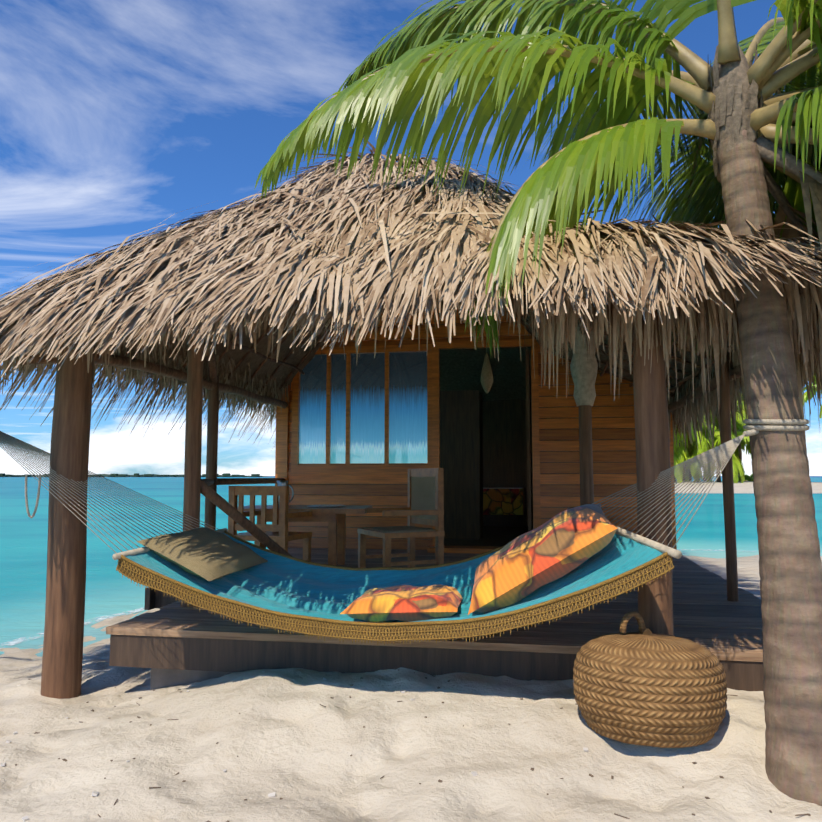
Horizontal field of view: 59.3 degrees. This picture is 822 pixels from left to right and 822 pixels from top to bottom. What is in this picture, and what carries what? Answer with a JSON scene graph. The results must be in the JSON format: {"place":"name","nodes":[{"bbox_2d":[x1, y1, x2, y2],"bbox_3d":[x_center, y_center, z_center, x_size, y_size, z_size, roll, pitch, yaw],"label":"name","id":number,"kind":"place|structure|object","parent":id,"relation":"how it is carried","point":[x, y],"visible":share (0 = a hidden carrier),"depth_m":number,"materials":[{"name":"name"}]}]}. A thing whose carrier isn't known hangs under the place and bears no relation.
{"place":"outdoors","nodes":[
{"label":"outdoors","id":0,"kind":"place"},
{"bbox_2d":[0,473,266,476],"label":"distant shoreline","id":1,"kind":"structure","parent":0,"point":[144,475],"depth_m":841.41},
{"bbox_2d":[0,555,821,821],"bbox_3d":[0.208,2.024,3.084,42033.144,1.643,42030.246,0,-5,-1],"label":"terrain","id":2,"kind":"structure","parent":0,"point":[289,739],"depth_m":2.78,"materials":[{"name":"beige sand"}]},
{"bbox_2d":[150,668,232,689],"bbox_3d":[0.611,1.678,5.578,3.400,0.660,4.100,-1,-5,10],"label":"deck base","id":3,"kind":"object","parent":2,"relation":"on","point":[161,678],"visible":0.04,"depth_m":3.84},
{"bbox_2d":[106,548,762,661],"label":"deck","id":4,"kind":"structure","parent":3,"relation":"on","point":[707,614],"depth_m":3.90,"materials":[{"name":"brown wood"}]},
{"bbox_2d":[228,486,311,561],"bbox_3d":[-1.107,0.953,5.697,0.500,0.725,0.460,-2,-5,18],"label":"chair","id":5,"kind":"object","parent":4,"relation":"on","point":[281,534],"visible":0.6,"depth_m":5.52,"materials":[{"name":"brown wood"}]},
{"bbox_2d":[244,505,371,565],"bbox_3d":[-0.943,1.107,6.316,1.150,0.530,0.700,0,-5,2],"label":"table","id":6,"kind":"object","parent":4,"relation":"on","point":[336,548],"visible":0.48,"depth_m":6.03,"materials":[{"name":"brown wood"}]},
{"bbox_2d":[277,480,293,506],"bbox_3d":[-1.113,0.724,6.312,0.154,0.232,0.130,2,-6,-24],"label":"jug","id":7,"kind":"object","parent":6,"relation":"on","point":[282,482],"visible":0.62,"depth_m":6.28,"materials":[{"name":"silver metal"}]},
{"bbox_2d":[307,505,344,507],"bbox_3d":[-0.743,0.835,6.333,0.340,0.015,0.335,-1,-5,10],"label":"tray","id":8,"kind":"object","parent":6,"relation":"on","point":[324,506],"visible":1,"depth_m":6.22,"materials":[{"name":"silver metal"}]},
{"bbox_2d":[357,468,444,567],"bbox_3d":[-0.092,0.908,5.977,0.520,0.865,0.600,2,-6,-25],"label":"chair","id":9,"kind":"object","parent":4,"relation":"on","point":[438,534],"visible":0.75,"depth_m":5.83,"materials":[{"name":"wood"}]},
{"bbox_2d":[364,477,435,532],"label":"chair cushions","id":10,"kind":"object","parent":9,"relation":"on","point":[422,493],"visible":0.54,"depth_m":6.05,"materials":[{"name":"grey fabric"}]},
{"bbox_2d":[288,302,636,549],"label":"plank wall","id":11,"kind":"structure","parent":4,"relation":"on","point":[565,412],"depth_m":7.71,"materials":[{"name":"brown wood"}]},
{"bbox_2d":[299,352,426,463],"bbox_3d":[-0.539,-0.022,8.113,1.480,1.260,0.006,-1,-5,10],"label":"glass","id":12,"kind":"object","parent":11,"relation":"in","point":[407,407],"visible":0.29,"depth_m":8.10,"materials":[{"name":"blue glass"}]},
{"bbox_2d":[288,311,636,549],"bbox_3d":[0.938,0.277,9.822,4.400,2.870,4.050,-1,-5,10],"label":"interior","id":13,"kind":"object","parent":11,"relation":"attached to","point":[485,444],"visible":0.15,"depth_m":9.30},
{"bbox_2d":[480,341,492,393],"bbox_3d":[0.815,-0.504,7.777,0.140,0.640,0.133,-1,-5,10],"label":"ornament","id":14,"kind":"object","parent":13,"relation":"hanging from","point":[486,380],"visible":0.98,"depth_m":7.73,"materials":[{"name":"wicker"}]},
{"bbox_2d":[483,488,524,514],"bbox_3d":[1.284,1.340,10.812,0.800,0.370,1.000,-1,-5,10],"label":"bedcover","id":15,"kind":"object","parent":13,"relation":"in","point":[503,501],"visible":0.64,"depth_m":10.30,"materials":[{"name":"multicoloured fabric"}]},
{"bbox_2d":[275,324,676,553],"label":"wall trim","id":16,"kind":"structure","parent":11,"relation":"attached to","point":[386,468],"depth_m":7.97,"materials":[{"name":"brown wood"}]},
{"bbox_2d":[109,587,763,690],"bbox_3d":[0.234,1.433,5.653,4.320,0.162,4.248,-1,-5,10],"label":"deck frame","id":17,"kind":"object","parent":3,"relation":"on","point":[207,654],"visible":0.12,"depth_m":3.62,"materials":[{"name":"brown wood"}]},
{"bbox_2d":[0,671,587,820],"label":"shells","id":18,"kind":"object","parent":2,"relation":"on","point":[96,794],"visible":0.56,"depth_m":2.58,"materials":[{"name":"beige"}]},
{"bbox_2d":[15,669,810,821],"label":"debris","id":19,"kind":"object","parent":2,"relation":"on","point":[532,769],"visible":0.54,"depth_m":2.66,"materials":[{"name":"brown"}]},
{"bbox_2d":[17,309,814,698],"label":"posts","id":20,"kind":"object","parent":2,"relation":"on","point":[61,675],"visible":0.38,"depth_m":3.88,"materials":[{"name":"brown wood"}]},
{"bbox_2d":[0,419,809,552],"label":"hammock strings","id":21,"kind":"object","parent":20,"relation":"hanging from","point":[727,449],"visible":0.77,"depth_m":3.31},
{"bbox_2d":[117,555,672,639],"bbox_3d":[-0.070,0.772,3.551,2.455,0.538,0.917,-1,-5,12],"label":"hammock fringe","id":22,"kind":"object","parent":21,"relation":"attached to","point":[183,590],"visible":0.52,"depth_m":3.16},
{"bbox_2d":[112,508,681,559],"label":"hammock bars","id":23,"kind":"object","parent":21,"relation":"hanging from","point":[670,551],"visible":0.6,"depth_m":3.12,"materials":[{"name":"beige wood"}]},
{"bbox_2d":[125,533,662,622],"bbox_3d":[-0.072,0.769,3.552,2.448,0.523,0.891,-1,-5,12],"label":"hammock","id":24,"kind":"object","parent":23,"relation":"hanging from","point":[277,583],"visible":0.46,"depth_m":3.62,"materials":[{"name":"teal fabric"}]},
{"bbox_2d":[136,527,267,580],"bbox_3d":[-1.064,0.736,3.770,0.437,0.112,0.645,23,3,15],"label":"pillow","id":25,"kind":"object","parent":24,"relation":"on","point":[207,554],"visible":0.98,"depth_m":3.62,"materials":[{"name":"beige fabric"}]},
{"bbox_2d":[116,530,673,644],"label":"hammock edge trim","id":26,"kind":"structure","parent":24,"relation":"attached to","point":[446,622],"depth_m":3.19,"materials":[{"name":"beige fabric"}]},
{"bbox_2d":[340,584,462,621],"bbox_3d":[-0.019,0.918,3.465,0.541,0.132,0.458,-4,-4,10],"label":"pillow","id":27,"kind":"object","parent":24,"relation":"on","point":[408,603],"visible":0.94,"depth_m":3.29,"materials":[{"name":"fabric"}]},
{"bbox_2d":[468,504,617,614],"bbox_3d":[0.595,0.676,3.369,0.749,0.202,0.541,-32,-1,8],"label":"pillow","id":28,"kind":"object","parent":24,"relation":"on","point":[552,549],"visible":0.98,"depth_m":3.16,"materials":[{"name":"fabric"}]},
{"bbox_2d":[96,301,740,397],"bbox_3d":[0.469,-0.991,6.634,4.496,1.849,6.151,-1,-5,10],"label":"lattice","id":29,"kind":"object","parent":20,"relation":"attached to","point":[603,370],"visible":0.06,"depth_m":6.80,"materials":[{"name":"brown wood"}]},
{"bbox_2d":[32,161,818,406],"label":"roof","id":30,"kind":"structure","parent":20,"relation":"on","point":[460,369],"depth_m":7.91,"materials":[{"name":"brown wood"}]},
{"bbox_2d":[0,138,821,453],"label":"thatch strands","id":31,"kind":"object","parent":30,"relation":"attached to","point":[356,248],"visible":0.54,"depth_m":3.37},
{"bbox_2d":[570,324,597,405],"bbox_3d":[1.313,-0.348,5.481,0.209,0.620,0.209,-1,-5,10],"label":"wrap","id":32,"kind":"object","parent":20,"relation":"attached to","point":[584,380],"visible":0.71,"depth_m":5.41,"materials":[{"name":"fabric"}]},
{"bbox_2d":[287,0,821,805],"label":"palm","id":33,"kind":"object","parent":2,"relation":"on","point":[790,567],"depth_m":3.15,"materials":[{"name":"plant"}]},
{"bbox_2d":[255,0,755,356],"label":"palm leaves","id":34,"kind":"object","parent":33,"relation":"attached to","point":[575,173],"visible":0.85,"depth_m":3.31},
{"bbox_2d":[707,44,762,176],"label":"crown fibres","id":35,"kind":"object","parent":33,"relation":"attached to","point":[728,102],"visible":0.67,"depth_m":3.28,"materials":[{"name":"beige plant"}]},
{"bbox_2d":[712,45,759,182],"bbox_3d":[1.510,-1.412,3.374,0.216,0.660,0.211,0,-5,-1],"label":"palm trunk fiber","id":36,"kind":"object","parent":33,"relation":"attached to","point":[741,67],"visible":0.29,"depth_m":3.31},
{"bbox_2d":[573,611,726,747],"bbox_3d":[0.967,1.060,2.950,0.610,0.463,0.570,5,-9,-21],"label":"basket","id":37,"kind":"object","parent":2,"relation":"on","point":[645,686],"visible":1,"depth_m":2.73,"materials":[{"name":"brown wicker"}]},
{"bbox_2d":[0,476,821,660],"bbox_3d":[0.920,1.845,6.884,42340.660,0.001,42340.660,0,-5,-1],"label":"water","id":38,"kind":"structure","parent":0,"point":[109,590],"depth_m":14.88,"materials":[{"name":"teal liquid"}]},
{"bbox_2d":[0,549,821,648],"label":"foam","id":39,"kind":"object","parent":38,"relation":"on","point":[20,639],"visible":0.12,"depth_m":6.18,"materials":[{"name":"white"}]},
{"bbox_2d":[0,0,821,475],"label":"sky","id":40,"kind":"structure","parent":0,"point":[119,118],"materials":[{"name":"blue"}]},
{"bbox_2d":[674,481,821,492],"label":"beach","id":41,"kind":"structure","parent":0,"point":[743,487],"depth_m":56.67,"materials":[{"name":"beige sand"}]},
{"bbox_2d":[711,444,720,481],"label":"trunk","id":42,"kind":"object","parent":41,"relation":"on","point":[719,479],"visible":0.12,"depth_m":66.80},
{"bbox_2d":[738,442,741,481],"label":"trunk","id":43,"kind":"object","parent":41,"relation":"on","point":[739,452],"visible":0.28,"depth_m":70.07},
{"bbox_2d":[673,377,821,482],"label":"leaves","id":44,"kind":"object","parent":41,"relation":"on","point":[682,456],"depth_m":65.81,"materials":[{"name":"green plant"}]},
{"bbox_2d":[756,135,821,399],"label":"palm tree","id":45,"kind":"object","parent":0,"point":[765,147],"depth_m":3.22,"materials":[{"name":"green plant"}]}
]}

